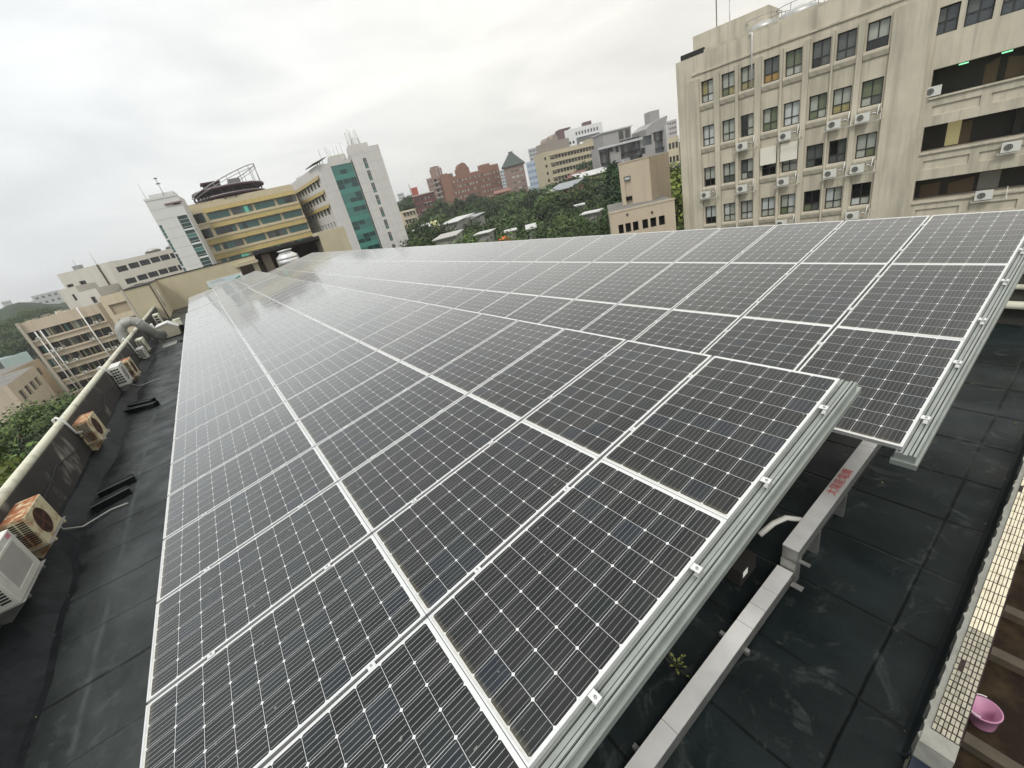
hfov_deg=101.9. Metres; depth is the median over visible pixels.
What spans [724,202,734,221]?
window
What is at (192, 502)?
solar panel
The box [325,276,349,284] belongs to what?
solar panel
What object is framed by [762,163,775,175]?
window
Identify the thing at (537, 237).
tree
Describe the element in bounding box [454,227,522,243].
tree
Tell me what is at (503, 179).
distant tower
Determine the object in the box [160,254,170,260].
window
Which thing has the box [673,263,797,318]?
solar panel
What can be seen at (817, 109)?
window
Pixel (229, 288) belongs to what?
solar panel
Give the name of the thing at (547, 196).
tree
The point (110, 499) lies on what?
roof sleeper
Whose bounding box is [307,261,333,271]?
solar panel
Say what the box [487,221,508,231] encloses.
tree
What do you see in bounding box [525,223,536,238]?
white shed
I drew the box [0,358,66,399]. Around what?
building
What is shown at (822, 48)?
window
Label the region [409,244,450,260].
solar panel
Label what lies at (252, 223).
window
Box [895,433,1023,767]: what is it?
tiled parapet
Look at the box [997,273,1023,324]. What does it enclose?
parapet wall
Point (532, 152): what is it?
distant tower
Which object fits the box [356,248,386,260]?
solar panel
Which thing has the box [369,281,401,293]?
solar panel
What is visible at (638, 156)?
window
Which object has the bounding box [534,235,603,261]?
solar panel
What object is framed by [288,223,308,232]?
window
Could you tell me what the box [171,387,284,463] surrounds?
solar panel
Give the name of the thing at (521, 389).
solar panel
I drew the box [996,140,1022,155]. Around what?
air conditioner
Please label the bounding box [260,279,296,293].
solar panel
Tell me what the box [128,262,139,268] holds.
window
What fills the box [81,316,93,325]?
window
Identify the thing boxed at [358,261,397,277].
solar panel
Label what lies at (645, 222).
window
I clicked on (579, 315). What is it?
solar panel
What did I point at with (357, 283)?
solar panel
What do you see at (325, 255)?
solar panel
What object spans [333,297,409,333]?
solar panel
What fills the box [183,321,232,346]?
solar panel
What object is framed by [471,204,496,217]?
tree
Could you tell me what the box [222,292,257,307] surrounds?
solar panel
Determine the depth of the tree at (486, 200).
196.73 m
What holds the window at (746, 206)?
in the office block at (812, 71)
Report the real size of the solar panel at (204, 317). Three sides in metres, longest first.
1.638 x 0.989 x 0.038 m
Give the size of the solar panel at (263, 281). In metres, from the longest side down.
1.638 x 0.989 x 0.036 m
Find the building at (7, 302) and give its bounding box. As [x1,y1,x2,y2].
[1,300,12,306]
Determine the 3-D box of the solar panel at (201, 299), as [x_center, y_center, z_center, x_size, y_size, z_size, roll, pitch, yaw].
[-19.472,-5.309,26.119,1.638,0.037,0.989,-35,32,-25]
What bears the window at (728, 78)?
in the office block at (812, 71)
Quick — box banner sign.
[206,273,242,288]
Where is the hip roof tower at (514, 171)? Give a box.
[501,151,528,192]
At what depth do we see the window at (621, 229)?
43.42 m
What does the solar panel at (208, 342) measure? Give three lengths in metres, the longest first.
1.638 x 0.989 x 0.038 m
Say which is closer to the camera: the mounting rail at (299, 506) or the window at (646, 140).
the mounting rail at (299, 506)
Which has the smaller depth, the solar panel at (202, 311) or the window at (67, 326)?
the solar panel at (202, 311)
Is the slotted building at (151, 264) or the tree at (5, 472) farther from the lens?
the slotted building at (151, 264)
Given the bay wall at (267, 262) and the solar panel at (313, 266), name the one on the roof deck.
the bay wall at (267, 262)
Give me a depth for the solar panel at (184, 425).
7.26 m
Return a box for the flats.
[400,208,417,233]
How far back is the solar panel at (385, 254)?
20.84 m
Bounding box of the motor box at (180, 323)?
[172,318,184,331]
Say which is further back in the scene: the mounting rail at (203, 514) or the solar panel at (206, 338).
the solar panel at (206, 338)
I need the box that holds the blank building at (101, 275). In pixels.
[57,254,118,287]
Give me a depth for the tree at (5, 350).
175.73 m
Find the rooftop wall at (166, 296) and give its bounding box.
[122,236,319,318]
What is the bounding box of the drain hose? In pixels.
[60,502,128,529]
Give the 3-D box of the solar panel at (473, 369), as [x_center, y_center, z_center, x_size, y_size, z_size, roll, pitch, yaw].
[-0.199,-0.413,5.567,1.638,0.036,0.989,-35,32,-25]
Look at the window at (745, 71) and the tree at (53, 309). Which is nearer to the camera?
the window at (745, 71)
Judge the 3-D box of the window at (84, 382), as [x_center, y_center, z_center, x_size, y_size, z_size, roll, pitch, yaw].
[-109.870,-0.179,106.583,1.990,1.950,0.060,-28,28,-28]
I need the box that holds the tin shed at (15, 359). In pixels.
[0,351,32,367]
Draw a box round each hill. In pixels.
[0,302,70,344]
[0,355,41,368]
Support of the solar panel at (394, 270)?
attached to the mounting rail
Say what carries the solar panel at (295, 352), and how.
attached to the mounting rail
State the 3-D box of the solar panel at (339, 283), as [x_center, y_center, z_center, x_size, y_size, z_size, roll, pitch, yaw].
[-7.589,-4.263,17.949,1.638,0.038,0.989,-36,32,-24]
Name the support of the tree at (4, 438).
on the ground
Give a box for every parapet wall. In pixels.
[0,306,168,767]
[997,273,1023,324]
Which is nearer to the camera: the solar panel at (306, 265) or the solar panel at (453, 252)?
the solar panel at (453, 252)
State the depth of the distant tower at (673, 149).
123.75 m
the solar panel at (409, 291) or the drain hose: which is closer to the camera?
the drain hose
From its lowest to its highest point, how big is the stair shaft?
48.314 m
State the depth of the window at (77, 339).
104.14 m
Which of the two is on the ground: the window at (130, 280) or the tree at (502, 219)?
the tree at (502, 219)
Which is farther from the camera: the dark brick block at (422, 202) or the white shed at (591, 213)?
the dark brick block at (422, 202)
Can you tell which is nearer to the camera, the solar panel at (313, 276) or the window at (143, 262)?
the solar panel at (313, 276)
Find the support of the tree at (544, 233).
on the ground
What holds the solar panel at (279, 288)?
attached to the mounting rail
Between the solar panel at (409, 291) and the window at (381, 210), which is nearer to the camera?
the solar panel at (409, 291)
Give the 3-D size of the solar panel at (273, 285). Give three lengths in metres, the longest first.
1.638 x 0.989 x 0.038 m
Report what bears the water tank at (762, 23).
on the office block at (812, 71)
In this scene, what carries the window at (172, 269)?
in the slotted building at (151, 264)
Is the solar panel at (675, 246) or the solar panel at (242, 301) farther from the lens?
the solar panel at (242, 301)
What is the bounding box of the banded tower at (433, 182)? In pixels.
[426,166,452,200]
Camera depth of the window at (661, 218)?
42.39 m
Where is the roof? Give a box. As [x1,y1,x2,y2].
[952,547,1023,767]
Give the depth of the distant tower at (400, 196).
531.67 m
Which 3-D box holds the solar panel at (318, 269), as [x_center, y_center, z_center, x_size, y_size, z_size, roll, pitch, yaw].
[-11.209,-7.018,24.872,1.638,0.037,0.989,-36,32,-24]
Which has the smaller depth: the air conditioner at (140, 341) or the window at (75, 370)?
the air conditioner at (140, 341)
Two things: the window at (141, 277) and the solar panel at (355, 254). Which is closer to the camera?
the solar panel at (355, 254)
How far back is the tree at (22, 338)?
183.98 m
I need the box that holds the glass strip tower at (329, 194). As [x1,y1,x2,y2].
[290,143,381,249]
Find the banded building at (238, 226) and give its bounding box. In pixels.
[188,184,312,262]
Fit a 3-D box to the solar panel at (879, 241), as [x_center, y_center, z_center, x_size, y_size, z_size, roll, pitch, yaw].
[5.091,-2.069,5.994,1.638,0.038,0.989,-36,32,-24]
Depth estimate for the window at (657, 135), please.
163.27 m
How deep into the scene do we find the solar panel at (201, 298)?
26.90 m
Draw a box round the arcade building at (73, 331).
[15,302,121,394]
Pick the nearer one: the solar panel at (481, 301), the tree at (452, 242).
the solar panel at (481, 301)
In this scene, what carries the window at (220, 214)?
in the banded building at (238, 226)
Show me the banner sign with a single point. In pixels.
(211, 284)
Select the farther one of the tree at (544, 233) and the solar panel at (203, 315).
the tree at (544, 233)
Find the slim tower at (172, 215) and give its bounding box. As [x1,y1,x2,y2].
[139,177,216,271]
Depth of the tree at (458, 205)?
196.36 m
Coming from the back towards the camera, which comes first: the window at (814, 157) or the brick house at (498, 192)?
the brick house at (498, 192)
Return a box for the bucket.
[969,693,1003,732]
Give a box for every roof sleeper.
[90,485,132,511]
[96,473,136,497]
[124,400,159,412]
[126,397,156,406]
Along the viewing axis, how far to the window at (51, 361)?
102.67 m
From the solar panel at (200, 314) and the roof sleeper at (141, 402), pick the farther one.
the solar panel at (200, 314)
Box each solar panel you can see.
[140,534,427,767]
[146,482,371,703]
[156,447,338,602]
[163,421,314,539]
[167,402,297,495]
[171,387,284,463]
[173,374,274,439]
[175,364,265,420]
[177,355,259,404]
[178,348,253,392]
[179,342,248,381]
[180,337,244,372]
[181,332,241,364]
[182,324,235,351]
[182,328,238,357]
[183,318,230,341]
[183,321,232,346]
[184,311,225,330]
[184,313,226,333]
[184,315,228,337]
[185,303,220,319]
[185,305,221,321]
[185,307,222,324]
[185,308,224,326]
[186,300,218,314]
[186,302,219,316]
[188,293,215,305]
[188,295,216,306]
[188,296,217,308]
[188,297,218,309]
[188,298,218,311]
[189,293,214,303]
[215,282,240,292]
[216,283,242,294]
[217,284,242,294]
[217,284,244,295]
[218,285,247,296]
[218,288,249,300]
[219,286,249,298]
[219,289,251,302]
[220,290,253,303]
[221,291,255,305]
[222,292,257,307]
[224,293,261,309]
[225,295,263,312]
[227,296,267,314]
[228,297,270,316]
[230,299,274,319]
[232,301,279,323]
[234,303,284,327]
[237,306,289,331]
[240,308,296,336]
[241,272,264,282]
[243,273,269,283]
[243,312,303,341]
[245,273,270,284]
[246,315,310,347]
[247,274,273,284]
[248,274,277,285]
[248,276,277,287]
[250,276,280,288]
[250,318,319,354]
[252,277,284,289]
[254,277,286,291]
[255,323,329,363]
[257,278,291,292]
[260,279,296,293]
[261,328,342,373]
[262,280,299,295]
[263,618,526,767]
[266,280,304,296]
[267,334,358,385]
[269,281,309,298]
[273,282,315,300]
[275,342,376,400]
[277,283,321,302]
[281,284,329,305]
[285,350,399,419]
[286,285,335,307]
[291,287,345,310]
[292,261,313,270]
[292,272,309,278]
[294,261,317,270]
[297,272,311,279]
[297,288,354,313]
[298,261,320,270]
[298,361,428,445]
[299,273,316,279]
[302,261,324,271]
[303,261,328,271]
[303,273,320,280]
[304,290,365,317]
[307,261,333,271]
[308,274,325,281]
[311,274,331,282]
[312,261,337,272]
[312,292,378,322]
[313,251,336,260]
[315,261,342,272]
[315,275,336,282]
[315,376,466,480]
[316,251,339,260]
[320,251,343,260]
[322,295,392,327]
[324,251,346,260]
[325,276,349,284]
[327,250,352,260]
[331,250,356,260]
[331,277,355,286]
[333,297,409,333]
[336,250,361,260]
[338,277,362,287]
[338,394,520,532]
[340,249,368,260]
[344,261,380,275]
[345,249,373,260]
[345,278,370,288]
[345,300,428,341]
[350,249,378,260]
[350,261,388,276]
[353,279,379,290]
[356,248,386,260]
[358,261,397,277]
[360,304,452,349]
[361,280,389,292]
[362,248,392,260]
[365,261,406,278]
[368,247,401,260]
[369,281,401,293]
[373,261,417,279]
[373,421,599,616]
[375,247,408,260]
[378,308,481,360]
[379,282,414,295]
[382,261,428,280]
[383,246,418,260]
[391,246,427,260]
[391,283,428,298]
[392,261,441,281]
[400,245,438,260]
[401,313,518,375]
[404,261,455,282]
[404,285,444,300]
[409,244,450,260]
[417,262,470,284]
[418,286,463,304]
[420,244,461,260]
[428,459,726,767]
[430,262,488,285]
[430,320,564,394]
[431,243,476,260]
[436,288,484,307]
[444,242,491,261]
[447,262,508,287]
[456,290,508,311]
[457,241,509,261]
[465,262,532,289]
[469,328,625,420]
[473,240,527,261]
[478,293,537,316]
[486,262,559,292]
[490,238,550,261]
[506,296,573,323]
[511,237,574,261]
[511,262,590,295]
[522,340,711,459]
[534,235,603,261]
[539,300,616,330]
[540,262,628,299]
[562,233,636,262]
[575,262,672,303]
[582,304,670,340]
[593,231,674,261]
[602,356,839,522]
[619,262,728,309]
[631,228,720,262]
[634,309,739,353]
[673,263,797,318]
[676,225,775,262]
[703,317,833,370]
[731,221,843,264]
[743,263,887,327]
[798,327,964,450]
[801,215,929,265]
[837,264,1008,340]
[891,210,1023,265]
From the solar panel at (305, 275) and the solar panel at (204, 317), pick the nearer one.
the solar panel at (204, 317)
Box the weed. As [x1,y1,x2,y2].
[665,652,688,676]
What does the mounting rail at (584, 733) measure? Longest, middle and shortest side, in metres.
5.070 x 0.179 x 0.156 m
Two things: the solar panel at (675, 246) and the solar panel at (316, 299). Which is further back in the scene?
the solar panel at (316, 299)
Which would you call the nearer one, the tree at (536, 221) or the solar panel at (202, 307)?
the solar panel at (202, 307)
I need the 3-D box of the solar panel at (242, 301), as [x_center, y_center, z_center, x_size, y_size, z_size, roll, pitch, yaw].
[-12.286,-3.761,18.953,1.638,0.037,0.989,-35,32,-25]
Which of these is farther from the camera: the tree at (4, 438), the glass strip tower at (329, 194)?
the glass strip tower at (329, 194)
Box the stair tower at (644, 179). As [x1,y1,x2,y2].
[618,152,670,204]
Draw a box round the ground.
[41,186,1014,767]
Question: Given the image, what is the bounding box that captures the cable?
[44,352,135,498]
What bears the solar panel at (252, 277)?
attached to the mounting rail
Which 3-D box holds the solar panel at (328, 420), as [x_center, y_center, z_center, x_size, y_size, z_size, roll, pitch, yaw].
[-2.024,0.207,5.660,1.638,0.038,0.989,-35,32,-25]
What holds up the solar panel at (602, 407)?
attached to the mounting rail at (213, 652)
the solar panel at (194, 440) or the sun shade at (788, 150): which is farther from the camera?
the sun shade at (788, 150)
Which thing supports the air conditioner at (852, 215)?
attached to the office block at (812, 71)
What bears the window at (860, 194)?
in the office block at (812, 71)
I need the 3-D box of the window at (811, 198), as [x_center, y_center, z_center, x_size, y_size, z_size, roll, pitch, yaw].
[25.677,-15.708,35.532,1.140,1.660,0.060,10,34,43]
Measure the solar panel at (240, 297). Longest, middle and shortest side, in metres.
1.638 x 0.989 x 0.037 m
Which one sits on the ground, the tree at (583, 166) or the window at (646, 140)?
the tree at (583, 166)
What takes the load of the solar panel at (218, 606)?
attached to the mounting rail at (213, 652)
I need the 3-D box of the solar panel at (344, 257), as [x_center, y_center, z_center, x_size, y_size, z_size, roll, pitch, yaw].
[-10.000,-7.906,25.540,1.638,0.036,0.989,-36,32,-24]
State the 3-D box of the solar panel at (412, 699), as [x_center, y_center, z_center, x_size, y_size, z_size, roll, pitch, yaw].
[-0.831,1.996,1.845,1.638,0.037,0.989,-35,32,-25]
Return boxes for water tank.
[276,248,299,266]
[745,10,781,32]
[776,0,824,20]
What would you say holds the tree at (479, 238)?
on the ground
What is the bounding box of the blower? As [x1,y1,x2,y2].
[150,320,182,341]
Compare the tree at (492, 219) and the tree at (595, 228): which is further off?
the tree at (492, 219)
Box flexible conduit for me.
[757,515,801,536]
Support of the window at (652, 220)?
in the block at (657, 214)
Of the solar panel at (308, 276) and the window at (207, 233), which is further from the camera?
the window at (207, 233)
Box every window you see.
[27,331,42,340]
[38,344,51,353]
[39,328,52,336]
[48,357,61,366]
[50,325,63,333]
[51,341,62,349]
[58,370,71,378]
[59,338,73,347]
[59,354,72,363]
[60,322,74,331]
[67,382,80,390]
[68,367,80,375]
[69,351,82,358]
[70,335,83,343]
[71,319,84,327]
[77,379,88,387]
[78,364,90,370]
[79,348,92,356]
[80,332,92,340]
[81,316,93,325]
[88,360,100,368]
[89,345,102,353]
[91,329,103,338]
[92,313,104,321]
[98,357,107,365]
[99,342,112,350]
[101,326,112,335]
[109,339,120,346]
[116,265,128,271]
[125,277,136,283]
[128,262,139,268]
[137,274,148,280]
[139,259,150,265]
[148,271,158,277]
[150,256,160,262]
[158,268,168,274]
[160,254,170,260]
[168,266,178,272]
[193,213,206,223]
[201,228,213,238]
[207,209,230,219]
[213,244,221,251]
[214,224,236,234]
[221,239,244,248]
[229,253,248,259]
[231,204,253,214]
[238,219,259,229]
[245,233,266,243]
[254,200,275,209]
[260,214,281,223]
[267,228,287,238]
[276,195,296,204]
[282,209,302,218]
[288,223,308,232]
[363,158,368,167]
[379,207,384,216]
[599,147,611,154]
[599,151,609,164]
[618,224,623,233]
[620,136,639,154]
[621,148,644,159]
[625,223,630,231]
[630,155,641,159]
[633,221,638,230]
[642,135,650,145]
[642,219,647,228]
[650,217,655,226]
[653,131,661,140]
[655,139,662,148]
[655,147,663,152]
[659,215,664,224]
[702,78,712,103]
[703,124,713,146]
[705,166,714,186]
[706,205,715,223]
[722,71,733,96]
[723,118,734,141]
[723,162,734,182]
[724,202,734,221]
[741,64,753,90]
[741,113,753,136]
[741,158,752,179]
[741,200,752,219]
[761,196,774,216]
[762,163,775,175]
[763,106,777,131]
[764,55,778,83]
[780,193,794,214]
[782,159,796,171]
[784,100,799,126]
[786,47,802,76]
[803,189,819,211]
[806,143,823,167]
[809,92,826,120]
[812,37,830,68]
[825,186,842,208]
[828,138,846,163]
[832,85,851,114]
[836,27,857,60]
[850,181,871,205]
[855,131,877,158]
[860,76,883,107]
[866,16,890,51]
[936,1,961,35]
[963,0,995,27]
[1000,0,1023,15]
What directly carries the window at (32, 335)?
in the arcade building at (73, 331)
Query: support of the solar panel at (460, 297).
attached to the mounting rail
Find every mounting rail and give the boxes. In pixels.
[200,323,465,477]
[202,331,500,515]
[204,340,545,571]
[207,354,606,658]
[366,374,693,671]
[526,379,861,767]
[723,228,836,333]
[798,223,925,369]
[889,242,1023,470]
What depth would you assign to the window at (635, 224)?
43.07 m
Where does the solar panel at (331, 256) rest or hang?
attached to the mounting rail
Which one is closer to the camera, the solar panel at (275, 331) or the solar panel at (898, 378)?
the solar panel at (898, 378)
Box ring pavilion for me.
[191,163,264,202]
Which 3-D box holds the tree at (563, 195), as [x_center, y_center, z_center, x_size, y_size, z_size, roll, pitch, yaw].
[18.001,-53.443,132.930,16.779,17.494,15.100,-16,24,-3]
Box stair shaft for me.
[344,129,408,248]
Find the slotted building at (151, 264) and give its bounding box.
[107,245,183,288]
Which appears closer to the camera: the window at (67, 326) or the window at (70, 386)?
the window at (67, 326)
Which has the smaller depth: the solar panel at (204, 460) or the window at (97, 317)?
the solar panel at (204, 460)
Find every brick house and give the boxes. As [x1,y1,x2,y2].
[494,187,510,195]
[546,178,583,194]
[565,168,587,181]
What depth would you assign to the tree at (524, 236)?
97.61 m
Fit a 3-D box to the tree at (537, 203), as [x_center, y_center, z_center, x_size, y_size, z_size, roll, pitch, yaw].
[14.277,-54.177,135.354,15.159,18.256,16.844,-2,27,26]
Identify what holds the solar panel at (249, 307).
attached to the mounting rail
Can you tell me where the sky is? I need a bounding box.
[0,0,826,308]
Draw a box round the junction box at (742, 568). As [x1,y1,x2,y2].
[726,548,755,586]
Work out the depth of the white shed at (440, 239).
82.25 m
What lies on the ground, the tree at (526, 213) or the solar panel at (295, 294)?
the tree at (526, 213)
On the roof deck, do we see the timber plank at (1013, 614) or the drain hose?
the drain hose
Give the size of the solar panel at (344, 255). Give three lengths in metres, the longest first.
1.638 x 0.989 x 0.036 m
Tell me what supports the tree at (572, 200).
on the ground
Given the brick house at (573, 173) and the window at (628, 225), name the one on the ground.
the brick house at (573, 173)
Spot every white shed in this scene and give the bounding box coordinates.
[432,229,463,244]
[439,213,473,233]
[466,211,485,228]
[473,228,495,242]
[504,227,516,238]
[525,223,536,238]
[571,167,606,180]
[574,202,584,209]
[579,208,603,223]
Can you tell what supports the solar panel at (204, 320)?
attached to the mounting rail
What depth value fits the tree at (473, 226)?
108.43 m
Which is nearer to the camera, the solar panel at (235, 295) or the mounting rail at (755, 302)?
the mounting rail at (755, 302)
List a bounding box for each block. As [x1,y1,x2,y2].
[57,282,97,308]
[74,283,122,306]
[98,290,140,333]
[312,226,351,251]
[411,187,438,216]
[438,163,502,210]
[534,134,593,188]
[607,195,675,234]
[676,0,1023,229]
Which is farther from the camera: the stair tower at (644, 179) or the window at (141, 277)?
the window at (141, 277)
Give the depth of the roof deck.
4.40 m
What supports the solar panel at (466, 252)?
attached to the mounting rail
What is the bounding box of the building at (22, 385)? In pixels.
[0,366,58,422]
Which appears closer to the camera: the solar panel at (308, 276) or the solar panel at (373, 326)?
the solar panel at (373, 326)
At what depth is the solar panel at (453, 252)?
15.35 m
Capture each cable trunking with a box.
[624,494,846,767]
[780,440,881,591]
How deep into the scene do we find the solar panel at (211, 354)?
11.19 m
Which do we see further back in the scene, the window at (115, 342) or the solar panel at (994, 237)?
the window at (115, 342)
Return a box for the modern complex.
[591,109,668,168]
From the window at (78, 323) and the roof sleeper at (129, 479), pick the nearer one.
the roof sleeper at (129, 479)
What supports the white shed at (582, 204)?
on the ground
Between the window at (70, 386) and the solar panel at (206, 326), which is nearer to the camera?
the solar panel at (206, 326)
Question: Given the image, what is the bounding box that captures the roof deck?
[23,306,1023,767]
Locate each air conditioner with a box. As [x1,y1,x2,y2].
[0,494,65,557]
[0,529,45,624]
[51,411,109,450]
[97,361,134,390]
[120,357,140,380]
[122,338,150,359]
[134,337,151,352]
[152,313,164,324]
[698,186,717,200]
[734,137,756,152]
[734,179,756,194]
[774,171,798,187]
[776,124,801,142]
[776,215,795,225]
[820,162,847,180]
[824,112,852,131]
[843,205,869,221]
[847,157,875,175]
[851,104,881,125]
[926,84,941,97]
[970,186,1007,202]
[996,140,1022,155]
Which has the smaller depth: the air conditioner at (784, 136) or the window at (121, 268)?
the air conditioner at (784, 136)
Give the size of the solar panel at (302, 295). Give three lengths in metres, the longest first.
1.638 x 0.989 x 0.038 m
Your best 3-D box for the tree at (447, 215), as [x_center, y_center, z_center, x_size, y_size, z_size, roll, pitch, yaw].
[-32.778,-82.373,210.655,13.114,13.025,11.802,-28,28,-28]
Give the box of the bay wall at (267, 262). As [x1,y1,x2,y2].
[239,239,318,275]
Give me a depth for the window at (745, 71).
34.69 m
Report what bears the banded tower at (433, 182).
on the ground
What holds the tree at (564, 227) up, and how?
on the ground
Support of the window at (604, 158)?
in the modern complex
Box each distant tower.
[397,193,403,200]
[499,169,506,191]
[526,161,538,190]
[528,147,536,160]
[666,119,676,137]
[667,135,679,167]
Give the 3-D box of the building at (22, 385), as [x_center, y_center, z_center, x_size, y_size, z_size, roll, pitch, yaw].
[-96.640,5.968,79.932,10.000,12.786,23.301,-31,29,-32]
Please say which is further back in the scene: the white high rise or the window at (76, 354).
the white high rise
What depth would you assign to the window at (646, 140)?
162.83 m
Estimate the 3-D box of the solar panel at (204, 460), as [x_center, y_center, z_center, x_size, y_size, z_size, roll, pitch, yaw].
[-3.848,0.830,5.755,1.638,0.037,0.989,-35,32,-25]
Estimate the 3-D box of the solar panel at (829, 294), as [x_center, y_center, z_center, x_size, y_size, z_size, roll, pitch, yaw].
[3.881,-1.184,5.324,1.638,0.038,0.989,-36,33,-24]
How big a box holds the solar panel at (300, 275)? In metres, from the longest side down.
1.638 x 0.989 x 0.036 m
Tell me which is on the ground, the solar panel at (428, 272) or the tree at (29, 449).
the tree at (29, 449)
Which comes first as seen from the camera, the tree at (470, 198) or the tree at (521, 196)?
the tree at (521, 196)
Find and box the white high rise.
[555,120,602,145]
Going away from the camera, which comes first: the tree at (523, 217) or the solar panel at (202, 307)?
the solar panel at (202, 307)
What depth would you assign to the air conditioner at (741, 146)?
36.21 m
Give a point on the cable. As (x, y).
(77, 448)
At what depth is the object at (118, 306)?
98.36 m
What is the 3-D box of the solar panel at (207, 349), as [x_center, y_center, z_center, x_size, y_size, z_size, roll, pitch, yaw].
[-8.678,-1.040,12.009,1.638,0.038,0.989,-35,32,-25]
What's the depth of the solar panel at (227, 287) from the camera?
27.58 m
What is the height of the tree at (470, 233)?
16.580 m
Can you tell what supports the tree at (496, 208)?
on the ground
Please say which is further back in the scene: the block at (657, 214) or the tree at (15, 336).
the tree at (15, 336)
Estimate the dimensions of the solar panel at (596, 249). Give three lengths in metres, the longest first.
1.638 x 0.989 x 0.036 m
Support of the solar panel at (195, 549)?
attached to the mounting rail at (299, 506)
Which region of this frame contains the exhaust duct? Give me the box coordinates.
[114,316,166,342]
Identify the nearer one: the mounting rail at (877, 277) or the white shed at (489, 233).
the mounting rail at (877, 277)
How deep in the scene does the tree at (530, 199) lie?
168.19 m
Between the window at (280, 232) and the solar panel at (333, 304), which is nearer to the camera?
the solar panel at (333, 304)
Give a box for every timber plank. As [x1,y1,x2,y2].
[960,731,1023,767]
[988,646,1023,676]
[1002,604,1023,626]
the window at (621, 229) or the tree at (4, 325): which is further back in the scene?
the tree at (4, 325)
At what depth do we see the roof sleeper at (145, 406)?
14.49 m
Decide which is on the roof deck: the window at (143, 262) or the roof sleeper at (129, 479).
the roof sleeper at (129, 479)
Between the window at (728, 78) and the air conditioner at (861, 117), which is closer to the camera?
the air conditioner at (861, 117)
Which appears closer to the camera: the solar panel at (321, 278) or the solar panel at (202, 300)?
the solar panel at (321, 278)
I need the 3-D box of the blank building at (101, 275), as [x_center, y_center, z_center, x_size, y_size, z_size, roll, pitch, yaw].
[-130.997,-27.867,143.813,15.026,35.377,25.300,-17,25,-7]
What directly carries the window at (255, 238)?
in the banded building at (238, 226)
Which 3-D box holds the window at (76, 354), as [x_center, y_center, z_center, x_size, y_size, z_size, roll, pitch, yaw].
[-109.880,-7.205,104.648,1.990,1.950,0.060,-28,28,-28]
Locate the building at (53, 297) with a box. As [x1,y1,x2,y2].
[31,290,64,303]
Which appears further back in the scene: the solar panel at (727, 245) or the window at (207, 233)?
the window at (207, 233)
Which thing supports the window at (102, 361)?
in the arcade building at (73, 331)
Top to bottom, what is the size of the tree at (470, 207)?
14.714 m
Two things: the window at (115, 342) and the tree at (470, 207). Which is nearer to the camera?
the window at (115, 342)
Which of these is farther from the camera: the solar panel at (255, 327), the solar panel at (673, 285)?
the solar panel at (255, 327)
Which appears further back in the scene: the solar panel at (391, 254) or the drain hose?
the solar panel at (391, 254)
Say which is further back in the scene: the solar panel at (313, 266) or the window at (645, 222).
the window at (645, 222)
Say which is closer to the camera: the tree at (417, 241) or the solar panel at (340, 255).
the solar panel at (340, 255)
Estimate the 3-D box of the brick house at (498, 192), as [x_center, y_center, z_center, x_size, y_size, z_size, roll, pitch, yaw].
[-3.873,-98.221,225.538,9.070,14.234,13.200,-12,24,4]
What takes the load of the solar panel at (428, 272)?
attached to the mounting rail
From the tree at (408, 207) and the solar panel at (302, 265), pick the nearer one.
the solar panel at (302, 265)
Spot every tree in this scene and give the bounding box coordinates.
[0,318,20,331]
[0,330,8,343]
[0,339,26,355]
[0,342,20,357]
[0,389,77,442]
[0,392,75,465]
[0,399,74,455]
[0,441,38,474]
[0,447,24,487]
[1,331,22,343]
[5,419,52,458]
[6,328,21,341]
[10,338,37,359]
[11,315,25,321]
[14,336,35,357]
[15,309,35,314]
[19,312,35,321]
[19,403,62,447]
[33,306,50,316]
[45,307,62,314]
[56,391,77,402]
[399,203,415,211]
[399,216,456,246]
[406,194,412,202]
[406,229,413,241]
[407,232,435,246]
[408,218,427,233]
[418,211,440,222]
[418,225,467,245]
[426,198,451,215]
[429,213,449,222]
[435,209,452,220]
[441,235,463,244]
[446,198,473,217]
[450,211,469,219]
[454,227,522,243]
[456,203,479,215]
[459,234,520,243]
[462,218,497,236]
[463,216,495,236]
[463,226,484,242]
[464,193,482,203]
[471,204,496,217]
[473,196,485,203]
[475,196,500,208]
[478,200,501,216]
[487,213,510,226]
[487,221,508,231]
[494,216,544,239]
[495,199,505,207]
[497,202,528,217]
[497,213,525,227]
[498,197,524,212]
[500,190,517,200]
[508,192,524,201]
[512,201,528,217]
[515,188,526,194]
[517,213,530,220]
[517,225,552,239]
[518,188,545,211]
[522,208,531,217]
[522,216,540,227]
[525,230,546,239]
[527,201,569,222]
[527,222,570,238]
[528,217,555,235]
[532,188,571,220]
[534,188,584,213]
[540,183,555,195]
[541,214,583,236]
[546,189,581,212]
[548,204,606,230]
[548,228,573,237]
[551,211,577,227]
[555,177,574,184]
[562,183,594,209]
[563,200,607,222]
[565,211,609,236]
[566,217,609,236]
[567,221,607,236]
[572,173,605,189]
[574,160,592,171]
[580,178,599,193]
[583,177,604,196]
[587,194,603,205]
[591,182,605,192]
[594,186,606,198]
[596,196,607,208]
[597,167,606,186]
[602,160,618,229]
[606,167,621,234]
[669,160,680,177]
[669,161,683,229]
[676,221,683,230]
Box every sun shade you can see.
[760,145,775,165]
[780,140,797,161]
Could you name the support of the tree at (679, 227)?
on the ground
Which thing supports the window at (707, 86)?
in the office block at (812, 71)
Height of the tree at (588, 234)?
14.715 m
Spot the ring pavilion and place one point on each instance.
(214, 190)
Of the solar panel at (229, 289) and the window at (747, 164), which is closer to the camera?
the solar panel at (229, 289)

